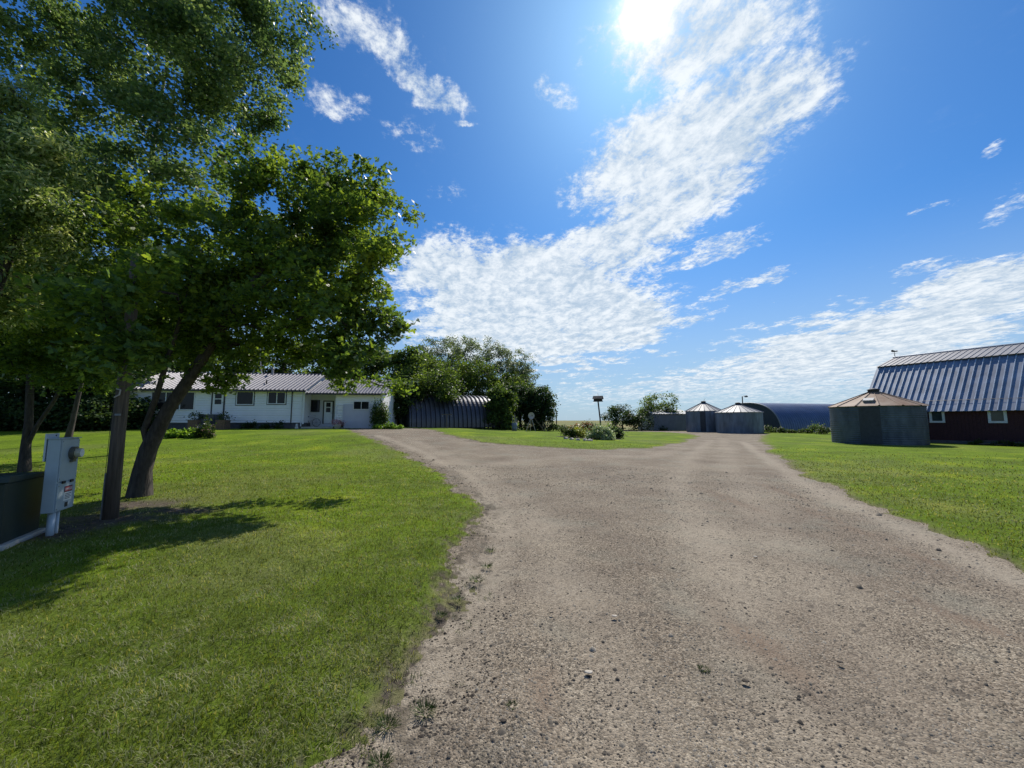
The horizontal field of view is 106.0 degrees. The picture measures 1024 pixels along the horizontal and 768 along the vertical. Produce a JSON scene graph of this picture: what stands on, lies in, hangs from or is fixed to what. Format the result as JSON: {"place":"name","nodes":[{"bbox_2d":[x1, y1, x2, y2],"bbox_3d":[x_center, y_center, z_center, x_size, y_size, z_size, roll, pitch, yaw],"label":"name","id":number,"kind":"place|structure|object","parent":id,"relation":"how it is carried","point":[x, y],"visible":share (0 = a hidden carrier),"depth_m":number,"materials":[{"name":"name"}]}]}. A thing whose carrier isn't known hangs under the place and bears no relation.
{"place":"outdoors","nodes":[
{"label":"outdoors","id":0,"kind":"place"},
{"bbox_2d":[0,427,1023,767],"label":"lawn","id":1,"kind":"structure","parent":0,"point":[92,443],"depth_m":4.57,"materials":[{"name":"green plant"}]},
{"bbox_2d":[0,398,40,430],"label":"undergrowth bush","id":2,"kind":"object","parent":1,"relation":"on","point":[5,424],"visible":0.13,"depth_m":28.27,"materials":[{"name":"green plant"}]},
{"bbox_2d":[0,471,45,550],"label":"transformer box","id":3,"kind":"object","parent":1,"relation":"on","point":[20,499],"visible":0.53,"depth_m":5.06,"materials":[{"name":"metal"}]},
{"bbox_2d":[15,531,44,544],"bbox_3d":[-6.372,2.046,4.965,0.060,0.026,1.393,3,-6,-27],"label":"edging strip","id":4,"kind":"object","parent":1,"relation":"on","point":[30,537],"visible":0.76,"depth_m":5.17,"materials":[{"name":"grey concrete"}]},
{"bbox_2d":[0,394,72,430],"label":"undergrowth bush","id":5,"kind":"object","parent":1,"relation":"on","point":[8,413],"visible":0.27,"depth_m":28.20,"materials":[{"name":"green plant"}]},
{"bbox_2d":[0,337,74,430],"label":"shelterbelt tree","id":6,"kind":"object","parent":1,"relation":"on","point":[5,384],"visible":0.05,"depth_m":28.81,"materials":[{"name":"green plant"}]},
{"bbox_2d":[0,61,113,334],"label":"willow tree","id":7,"kind":"object","parent":1,"relation":"on","point":[32,168],"visible":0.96,"depth_m":7.73,"materials":[{"name":"green plant"}]},
{"bbox_2d":[3,335,113,429],"bbox_3d":[-35.844,-1.353,31.196,8.108,11.374,7.835,0,-5,0],"label":"shelterbelt tree","id":8,"kind":"object","parent":1,"relation":"on","point":[41,387],"visible":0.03,"depth_m":29.40,"materials":[{"name":"green plant"}]},
{"bbox_2d":[40,433,84,535],"bbox_3d":[-6.389,1.465,5.502,0.283,1.518,0.475,3,-6,-26],"label":"electric meter pedestal","id":9,"kind":"object","parent":1,"relation":"on","point":[61,455],"visible":0.99,"depth_m":5.36,"materials":[{"name":"grey paint"}]},
{"bbox_2d":[17,393,113,431],"bbox_3d":[-33.927,2.453,30.293,6.473,3.852,6.403,0,-5,0],"label":"undergrowth bush","id":10,"kind":"object","parent":1,"relation":"on","point":[61,404],"visible":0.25,"depth_m":28.55,"materials":[{"name":"green plant"}]},
{"bbox_2d":[0,68,175,471],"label":"forked tree","id":11,"kind":"object","parent":1,"relation":"on","point":[26,358],"visible":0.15,"depth_m":11.36,"materials":[{"name":"green plant"}]},
{"bbox_2d":[35,358,179,402],"bbox_3d":[-33.454,-1.674,32.095,8.153,11.589,7.413,0,-5,0],"label":"shelterbelt tree","id":12,"kind":"object","parent":1,"relation":"on","point":[112,392],"visible":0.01,"depth_m":31.26,"materials":[{"name":"green plant"}]},
{"bbox_2d":[66,391,158,429],"bbox_3d":[-31.277,2.447,30.921,5.870,3.691,5.913,-4,-6,33],"label":"undergrowth bush","id":13,"kind":"object","parent":1,"relation":"on","point":[137,411],"visible":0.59,"depth_m":29.52,"materials":[{"name":"green plant"}]},
{"bbox_2d":[0,251,234,436],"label":"leaning tree","id":14,"kind":"object","parent":1,"relation":"on","point":[70,427],"depth_m":15.94,"materials":[{"name":"green plant"}]},
{"bbox_2d":[100,258,137,519],"bbox_3d":[-6.510,0.107,6.444,0.200,4.600,0.211,0,-5,0],"label":"utility pole","id":15,"kind":"object","parent":1,"relation":"on","point":[111,497],"visible":0.61,"depth_m":6.31,"materials":[{"name":"brown wood"}]},
{"bbox_2d":[0,0,338,244],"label":"poplar tree","id":16,"kind":"object","parent":1,"relation":"on","point":[168,29],"visible":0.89,"depth_m":11.81,"materials":[{"name":"green plant"}]},
{"bbox_2d":[164,428,184,438],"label":"hosta plant","id":17,"kind":"object","parent":1,"relation":"on","point":[168,432],"visible":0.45,"depth_m":23.18,"materials":[{"name":"green plant"}]},
{"bbox_2d":[169,429,198,437],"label":"hosta plant","id":18,"kind":"object","parent":1,"relation":"on","point":[183,434],"visible":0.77,"depth_m":23.19,"materials":[{"name":"green plant"}]},
{"bbox_2d":[184,410,204,429],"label":"potted plant","id":19,"kind":"object","parent":1,"relation":"on","point":[193,422],"visible":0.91,"depth_m":30.29,"materials":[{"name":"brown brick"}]},
{"bbox_2d":[167,335,235,371],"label":"shelterbelt tree","id":20,"kind":"object","parent":1,"relation":"on","point":[179,369],"depth_m":44.73,"materials":[{"name":"green plant"}]},
{"bbox_2d":[192,414,211,437],"bbox_3d":[-18.809,2.576,23.529,1.063,1.537,0.856,5,-7,-43],"label":"tall flower plant","id":21,"kind":"object","parent":1,"relation":"on","point":[198,431],"visible":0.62,"depth_m":23.41,"materials":[{"name":"green plant"}]},
{"bbox_2d":[201,422,216,438],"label":"tall flower plant","id":22,"kind":"object","parent":1,"relation":"on","point":[212,434],"visible":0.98,"depth_m":23.04,"materials":[{"name":"green plant"}]},
{"bbox_2d":[8,128,425,497],"bbox_3d":[-7.093,-1.777,10.157,6.998,8.950,9.605,5,-7,-42],"label":"maple tree","id":23,"kind":"object","parent":1,"relation":"on","point":[206,308],"visible":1,"depth_m":8.40,"materials":[{"name":"green plant"}]},
{"bbox_2d":[211,411,235,429],"bbox_3d":[-23.138,2.988,30.864,1.696,1.659,1.313,1,-5,-7],"label":"potted plant","id":24,"kind":"object","parent":1,"relation":"on","point":[222,423],"visible":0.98,"depth_m":30.59,"materials":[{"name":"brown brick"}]},
{"bbox_2d":[205,347,284,372],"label":"shelterbelt tree","id":25,"kind":"object","parent":1,"relation":"on","point":[217,361],"visible":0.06,"depth_m":43.79,"materials":[{"name":"green plant"}]},
{"bbox_2d":[239,422,251,428],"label":"foundation shrub","id":26,"kind":"object","parent":1,"relation":"on","point":[245,425],"visible":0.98,"depth_m":31.97,"materials":[{"name":"green plant"}]},
{"bbox_2d":[247,419,264,428],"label":"foundation shrub","id":27,"kind":"object","parent":1,"relation":"on","point":[254,423],"visible":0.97,"depth_m":32.05,"materials":[{"name":"green plant"}]},
{"bbox_2d":[130,367,396,428],"bbox_3d":[-22.028,1.425,36.375,21.311,6.210,10.963,1,-5,-7],"label":"farmhouse","id":28,"kind":"object","parent":1,"relation":"on","point":[291,400],"visible":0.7,"depth_m":33.26,"materials":[{"name":"white"}]},
{"bbox_2d":[150,391,195,409],"bbox_3d":[-28.239,1.408,32.132,3.342,1.548,0.070,1,-5,-7],"label":"window","id":29,"kind":"structure","parent":28,"relation":"in","point":[188,403],"depth_m":32.21,"materials":[{"name":"black glass"}]},
{"bbox_2d":[210,392,224,413],"bbox_3d":[-24.790,1.563,32.547,1.044,1.942,0.058,1,-5,-7],"label":"door","id":30,"kind":"structure","parent":28,"relation":"in","point":[217,400],"depth_m":32.52,"materials":[{"name":"white paint"}]},
{"bbox_2d":[235,391,254,405],"bbox_3d":[-22.711,1.202,32.833,1.509,1.283,0.070,1,-5,-7],"label":"window","id":31,"kind":"structure","parent":28,"relation":"in","point":[243,398],"depth_m":32.83,"materials":[{"name":"black glass"}]},
{"bbox_2d":[266,392,286,404],"bbox_3d":[-20.207,1.191,33.143,1.587,1.195,0.070,1,-5,-7],"label":"window","id":32,"kind":"structure","parent":28,"relation":"in","point":[273,398],"depth_m":33.15,"materials":[{"name":"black glass"}]},
{"bbox_2d":[310,400,319,411],"bbox_3d":[-17.952,1.986,34.865,1.108,1.088,0.070,1,-5,-7],"label":"window","id":33,"kind":"structure","parent":28,"relation":"in","point":[315,404],"depth_m":34.89,"materials":[{"name":"black glass"}]},
{"bbox_2d":[322,401,333,423],"bbox_3d":[-16.659,2.549,34.975,0.913,2.083,0.058,1,-5,-7],"label":"door","id":34,"kind":"structure","parent":28,"relation":"in","point":[328,406],"depth_m":34.96,"materials":[{"name":"white paint"}]},
{"bbox_2d":[342,404,373,427],"bbox_3d":[-13.465,2.821,33.833,2.595,2.110,0.038,1,-5,-7],"label":"garage door","id":35,"kind":"structure","parent":28,"relation":"in","point":[353,418],"depth_m":33.78,"materials":[{"name":"paint"}]},
{"bbox_2d":[353,401,369,409],"bbox_3d":[-13.241,1.881,33.907,1.352,0.732,0.070,1,-5,-7],"label":"window","id":36,"kind":"structure","parent":28,"relation":"in","point":[357,405],"depth_m":33.91,"materials":[{"name":"black glass"}]},
{"bbox_2d":[261,421,270,428],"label":"foundation shrub","id":37,"kind":"object","parent":1,"relation":"on","point":[266,426],"visible":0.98,"depth_m":32.04,"materials":[{"name":"green plant"}]},
{"bbox_2d":[271,420,285,428],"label":"foundation shrub","id":38,"kind":"object","parent":1,"relation":"on","point":[280,424],"visible":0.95,"depth_m":32.42,"materials":[{"name":"green plant"}]},
{"bbox_2d":[249,337,319,373],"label":"shelterbelt tree","id":39,"kind":"object","parent":1,"relation":"on","point":[281,363],"visible":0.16,"depth_m":46.22,"materials":[{"name":"green plant"}]},
{"bbox_2d":[297,339,345,374],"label":"shelterbelt tree","id":40,"kind":"object","parent":1,"relation":"on","point":[302,367],"visible":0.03,"depth_m":44.13,"materials":[{"name":"green plant"}]},
{"bbox_2d":[329,417,345,428],"bbox_3d":[-14.587,3.279,32.328,1.388,0.960,1.364,0,-5,0],"label":"flower pot","id":41,"kind":"object","parent":1,"relation":"on","point":[337,426],"visible":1,"depth_m":32.15,"materials":[{"name":"pink plant"}]},
{"bbox_2d":[350,343,402,379],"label":"shelterbelt tree","id":42,"kind":"object","parent":1,"relation":"on","point":[369,369],"visible":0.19,"depth_m":45.04,"materials":[{"name":"green plant"}]},
{"bbox_2d":[383,369,426,425],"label":"overhanging tree","id":43,"kind":"object","parent":1,"relation":"on","point":[403,409],"visible":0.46,"depth_m":40.42,"materials":[{"name":"green plant"}]},
{"bbox_2d":[378,344,432,424],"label":"shelterbelt tree","id":44,"kind":"object","parent":1,"relation":"on","point":[414,357],"visible":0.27,"depth_m":43.75,"materials":[{"name":"green plant"}]},
{"bbox_2d":[399,353,444,393],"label":"shelterbelt tree","id":45,"kind":"object","parent":1,"relation":"on","point":[435,363],"visible":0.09,"depth_m":50.48,"materials":[{"name":"green plant"}]},
{"bbox_2d":[413,335,454,393],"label":"poplar tree","id":46,"kind":"object","parent":1,"relation":"on","point":[440,353],"visible":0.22,"depth_m":58.37,"materials":[{"name":"green plant"}]},
{"bbox_2d":[403,362,467,403],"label":"overhanging tree","id":47,"kind":"object","parent":1,"relation":"on","point":[442,379],"visible":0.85,"depth_m":41.82,"materials":[{"name":"green plant"}]},
{"bbox_2d":[435,610,447,617],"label":"weed tuft","id":48,"kind":"object","parent":1,"relation":"on","point":[442,613],"visible":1,"depth_m":3.22,"materials":[{"name":"green plant"}]},
{"bbox_2d":[399,394,506,427],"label":"quonset hut","id":49,"kind":"object","parent":1,"relation":"on","point":[467,411],"visible":0.7,"depth_m":41.57,"materials":[{"name":"grey metal"}]},
{"bbox_2d":[431,351,479,394],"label":"shelterbelt tree","id":50,"kind":"object","parent":1,"relation":"on","point":[463,366],"visible":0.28,"depth_m":55.18,"materials":[{"name":"green plant"}]},
{"bbox_2d":[449,592,467,600],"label":"weed tuft","id":51,"kind":"object","parent":1,"relation":"on","point":[457,596],"visible":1,"depth_m":3.51,"materials":[{"name":"green plant"}]},
{"bbox_2d":[440,333,484,391],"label":"poplar tree","id":52,"kind":"object","parent":1,"relation":"on","point":[469,347],"visible":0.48,"depth_m":61.95,"materials":[{"name":"green plant"}]},
{"bbox_2d":[458,355,505,395],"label":"shelterbelt tree","id":53,"kind":"object","parent":1,"relation":"on","point":[484,369],"visible":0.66,"depth_m":57.06,"materials":[{"name":"green plant"}]},
{"bbox_2d":[473,335,511,390],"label":"poplar tree","id":54,"kind":"object","parent":1,"relation":"on","point":[490,356],"visible":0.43,"depth_m":64.25,"materials":[{"name":"green plant"}]},
{"bbox_2d":[482,383,520,429],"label":"shelterbelt tree","id":55,"kind":"object","parent":1,"relation":"on","point":[503,398],"visible":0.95,"depth_m":43.10,"materials":[{"name":"green plant"}]},
{"bbox_2d":[486,371,531,411],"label":"shelterbelt tree","id":56,"kind":"object","parent":1,"relation":"on","point":[508,378],"visible":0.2,"depth_m":60.09,"materials":[{"name":"green plant"}]},
{"bbox_2d":[0,475,1021,767],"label":"grass clippings","id":57,"kind":"object","parent":1,"relation":"on","point":[20,719],"depth_m":2.75,"materials":[{"name":"green plant"}]},
{"bbox_2d":[497,348,538,422],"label":"poplar tree","id":58,"kind":"object","parent":1,"relation":"on","point":[510,365],"visible":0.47,"depth_m":65.69,"materials":[{"name":"green plant"}]},
{"bbox_2d":[504,383,540,429],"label":"shelterbelt tree","id":59,"kind":"object","parent":1,"relation":"on","point":[518,412],"visible":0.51,"depth_m":49.62,"materials":[{"name":"green plant"}]},
{"bbox_2d":[513,365,541,424],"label":"poplar tree","id":60,"kind":"object","parent":1,"relation":"on","point":[528,370],"visible":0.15,"depth_m":64.37,"materials":[{"name":"green plant"}]},
{"bbox_2d":[526,412,544,431],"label":"windmill","id":61,"kind":"object","parent":1,"relation":"on","point":[530,415],"visible":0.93,"depth_m":42.33,"materials":[{"name":"black metal"}]},
{"bbox_2d":[520,385,561,430],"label":"shelterbelt tree","id":62,"kind":"object","parent":1,"relation":"on","point":[543,403],"visible":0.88,"depth_m":49.04,"materials":[{"name":"green plant"}]},
{"bbox_2d":[568,420,591,435],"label":"lily plant","id":63,"kind":"object","parent":1,"relation":"on","point":[585,425],"visible":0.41,"depth_m":34.07,"materials":[{"name":"green plant"}]},
{"bbox_2d":[597,402,600,424],"bbox_3d":[7.517,3.146,32.983,0.369,3.280,0.150,0,-5,0],"label":"birdhouse pole","id":64,"kind":"object","parent":1,"relation":"on","point":[599,413],"visible":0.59,"depth_m":32.98,"materials":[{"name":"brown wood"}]},
{"bbox_2d":[592,396,603,401],"bbox_3d":[7.392,1.140,33.172,0.840,0.750,0.560,-3,-6,25],"label":"birdhouse","id":65,"kind":"object","parent":64,"relation":"on","point":[598,398],"visible":1,"depth_m":32.97,"materials":[{"name":"brown wood"}]},
{"bbox_2d":[583,423,615,439],"bbox_3d":[6.587,3.618,29.058,2.690,1.452,1.768,0,-5,0],"label":"hosta plant","id":66,"kind":"object","parent":1,"relation":"on","point":[600,432],"visible":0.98,"depth_m":28.82,"materials":[{"name":"green plant"}]},
{"bbox_2d":[600,403,640,429],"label":"field bush","id":67,"kind":"object","parent":1,"relation":"on","point":[623,415],"visible":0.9,"depth_m":62.92,"materials":[{"name":"green plant"}]},
{"bbox_2d":[626,411,658,430],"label":"field bush","id":68,"kind":"object","parent":1,"relation":"on","point":[639,416],"visible":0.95,"depth_m":61.14,"materials":[{"name":"green plant"}]},
{"bbox_2d":[636,410,685,430],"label":"storage shed","id":69,"kind":"structure","parent":1,"relation":"on","point":[672,420],"depth_m":61.74,"materials":[{"name":"metal"}]},
{"bbox_2d":[685,401,720,431],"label":"grain bin","id":70,"kind":"object","parent":1,"relation":"on","point":[700,417],"visible":0.74,"depth_m":54.53,"materials":[{"name":"metal"}]},
{"bbox_2d":[700,412,705,431],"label":"door","id":71,"kind":"structure","parent":70,"relation":"in","point":[702,414],"depth_m":54.08,"materials":[{"name":"black metal"}]},
{"bbox_2d":[764,424,775,432],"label":"bush","id":72,"kind":"object","parent":1,"relation":"on","point":[768,428],"visible":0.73,"depth_m":50.85,"materials":[{"name":"green plant"}]},
{"bbox_2d":[765,426,785,432],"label":"bush","id":73,"kind":"object","parent":1,"relation":"on","point":[780,430],"visible":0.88,"depth_m":49.35,"materials":[{"name":"green plant"}]},
{"bbox_2d":[731,402,832,431],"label":"quonset hut","id":74,"kind":"object","parent":1,"relation":"on","point":[794,416],"visible":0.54,"depth_m":54.90,"materials":[{"name":"blue metal"}]},
{"bbox_2d":[783,429,798,432],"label":"bush","id":75,"kind":"object","parent":1,"relation":"on","point":[791,431],"visible":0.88,"depth_m":48.42,"materials":[{"name":"green plant"}]},
{"bbox_2d":[804,421,821,433],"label":"bush","id":76,"kind":"object","parent":1,"relation":"on","point":[813,428],"visible":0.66,"depth_m":46.82,"materials":[{"name":"green plant"}]},
{"bbox_2d":[815,423,830,433],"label":"bush","id":77,"kind":"object","parent":1,"relation":"on","point":[821,430],"visible":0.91,"depth_m":44.72,"materials":[{"name":"green plant"}]},
{"bbox_2d":[828,388,929,444],"bbox_3d":[25.634,2.249,27.209,5.260,3.944,5.162,0,-5,0],"label":"grain bin","id":78,"kind":"object","parent":1,"relation":"on","point":[873,416],"visible":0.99,"depth_m":25.39,"materials":[{"name":"metal"}]},
{"bbox_2d":[858,407,882,444],"bbox_3d":[23.715,2.770,25.543,0.080,2.412,1.058,5,-7,-40],"label":"door","id":79,"kind":"structure","parent":78,"relation":"in","point":[869,418],"depth_m":25.50,"materials":[{"name":"black metal"}]},
{"bbox_2d":[869,342,1023,443],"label":"gambrel barn","id":80,"kind":"structure","parent":1,"relation":"on","point":[970,394],"depth_m":27.16,"materials":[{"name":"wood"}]},
{"bbox_2d":[929,412,944,422],"bbox_3d":[30.241,2.300,27.471,0.068,0.909,0.764,3,-6,-26],"label":"window","id":81,"kind":"structure","parent":80,"relation":"in","point":[935,417],"depth_m":27.45,"materials":[{"name":"white paint"}]},
{"bbox_2d":[987,411,1007,422],"bbox_3d":[31.468,2.064,25.027,0.068,0.932,0.793,3,-6,-26],"label":"window","id":82,"kind":"structure","parent":80,"relation":"in","point":[993,416],"depth_m":25.02,"materials":[{"name":"white paint"}]},
{"bbox_2d":[966,438,985,444],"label":"weed clump","id":83,"kind":"object","parent":1,"relation":"on","point":[977,441],"visible":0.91,"depth_m":25.10,"materials":[{"name":"green plant"}]},
{"bbox_2d":[988,440,1019,445],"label":"weed clump","id":84,"kind":"object","parent":1,"relation":"on","point":[1001,442],"visible":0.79,"depth_m":24.11,"materials":[{"name":"green plant"}]},
{"bbox_2d":[0,0,1023,420],"label":"sky","id":85,"kind":"structure","parent":0,"point":[718,203],"materials":[{"name":"blue"}]},
{"bbox_2d":[512,416,516,430],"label":"steel drum","id":86,"kind":"object","parent":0,"point":[514,426],"visible":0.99,"depth_m":41.03,"materials":[{"name":"metal"}]},
{"bbox_2d":[518,421,637,429],"bbox_3d":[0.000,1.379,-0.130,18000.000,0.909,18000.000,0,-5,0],"label":"ground","id":87,"kind":"structure","parent":0,"point":[571,423],"depth_m":236.22,"materials":[{"name":"green plant"}]},
{"bbox_2d":[635,391,682,417],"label":"tree","id":88,"kind":"object","parent":87,"relation":"on","point":[656,407],"visible":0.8,"depth_m":64.54,"materials":[{"name":"green plant"}]},
{"bbox_2d":[311,428,1023,767],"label":"driveway","id":89,"kind":"structure","parent":0,"point":[742,454],"depth_m":3.18,"materials":[{"name":"grey gravel"}]},
{"bbox_2d":[365,746,395,767],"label":"weed tuft","id":90,"kind":"object","parent":89,"relation":"on","point":[387,755],"visible":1,"depth_m":1.83,"materials":[{"name":"green plant"}]},
{"bbox_2d":[369,394,392,428],"bbox_3d":[-11.434,2.392,33.447,2.073,3.088,1.518,0,-5,0],"label":"vine shrub","id":91,"kind":"object","parent":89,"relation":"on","point":[381,418],"visible":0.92,"depth_m":33.14,"materials":[{"name":"green plant"}]},
{"bbox_2d":[372,422,397,428],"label":"leafy plant","id":92,"kind":"object","parent":89,"relation":"on","point":[378,426],"visible":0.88,"depth_m":32.28,"materials":[{"name":"green plant"}]},
{"bbox_2d":[372,709,402,731],"bbox_3d":[-0.662,1.790,2.054,0.174,0.042,0.162,0,-5,0],"label":"weed tuft","id":93,"kind":"object","parent":89,"relation":"on","point":[387,719],"visible":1,"depth_m":2.07,"materials":[{"name":"green plant"}]},
{"bbox_2d":[386,425,403,428],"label":"leafy plant","id":94,"kind":"object","parent":89,"relation":"on","point":[397,427],"visible":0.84,"depth_m":32.43,"materials":[{"name":"green plant"}]},
{"bbox_2d":[323,455,525,767],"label":"soil crumbs","id":95,"kind":"object","parent":89,"relation":"on","point":[472,695],"visible":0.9,"depth_m":2.31,"materials":[{"name":"brown soil"}]},
{"bbox_2d":[412,697,438,719],"bbox_3d":[-0.487,1.799,2.139,0.160,0.041,0.164,2,-6,-20],"label":"weed tuft","id":96,"kind":"object","parent":89,"relation":"on","point":[430,708],"visible":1,"depth_m":2.16,"materials":[{"name":"green plant"}]},
{"bbox_2d":[373,484,505,740],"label":"verge weeds","id":97,"kind":"object","parent":89,"relation":"on","point":[437,630],"visible":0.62,"depth_m":2.54,"materials":[{"name":"green plant"}]},
{"bbox_2d":[469,573,485,582],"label":"weed tuft","id":98,"kind":"object","parent":89,"relation":"on","point":[476,578],"visible":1,"depth_m":3.93,"materials":[{"name":"green plant"}]},
{"bbox_2d":[714,402,763,433],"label":"grain bin","id":99,"kind":"object","parent":89,"relation":"on","point":[737,417],"visible":1,"depth_m":48.66,"materials":[{"name":"metal"}]},
{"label":"flower bed soil","id":100,"kind":"structure","parent":0,"visible":0},
{"bbox_2d":[563,427,578,437],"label":"plant","id":101,"kind":"object","parent":100,"relation":"on","point":[570,432],"visible":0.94,"depth_m":30.01,"materials":[{"name":"green plant"}]},
{"bbox_2d":[573,425,586,437],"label":"lily plant","id":102,"kind":"object","parent":100,"relation":"on","point":[580,434],"visible":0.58,"depth_m":30.52,"materials":[{"name":"green plant"}]},
{"bbox_2d":[606,422,624,438],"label":"flowering shrub","id":103,"kind":"object","parent":100,"relation":"on","point":[619,434],"visible":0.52,"depth_m":31.56,"materials":[{"name":"green plant"}]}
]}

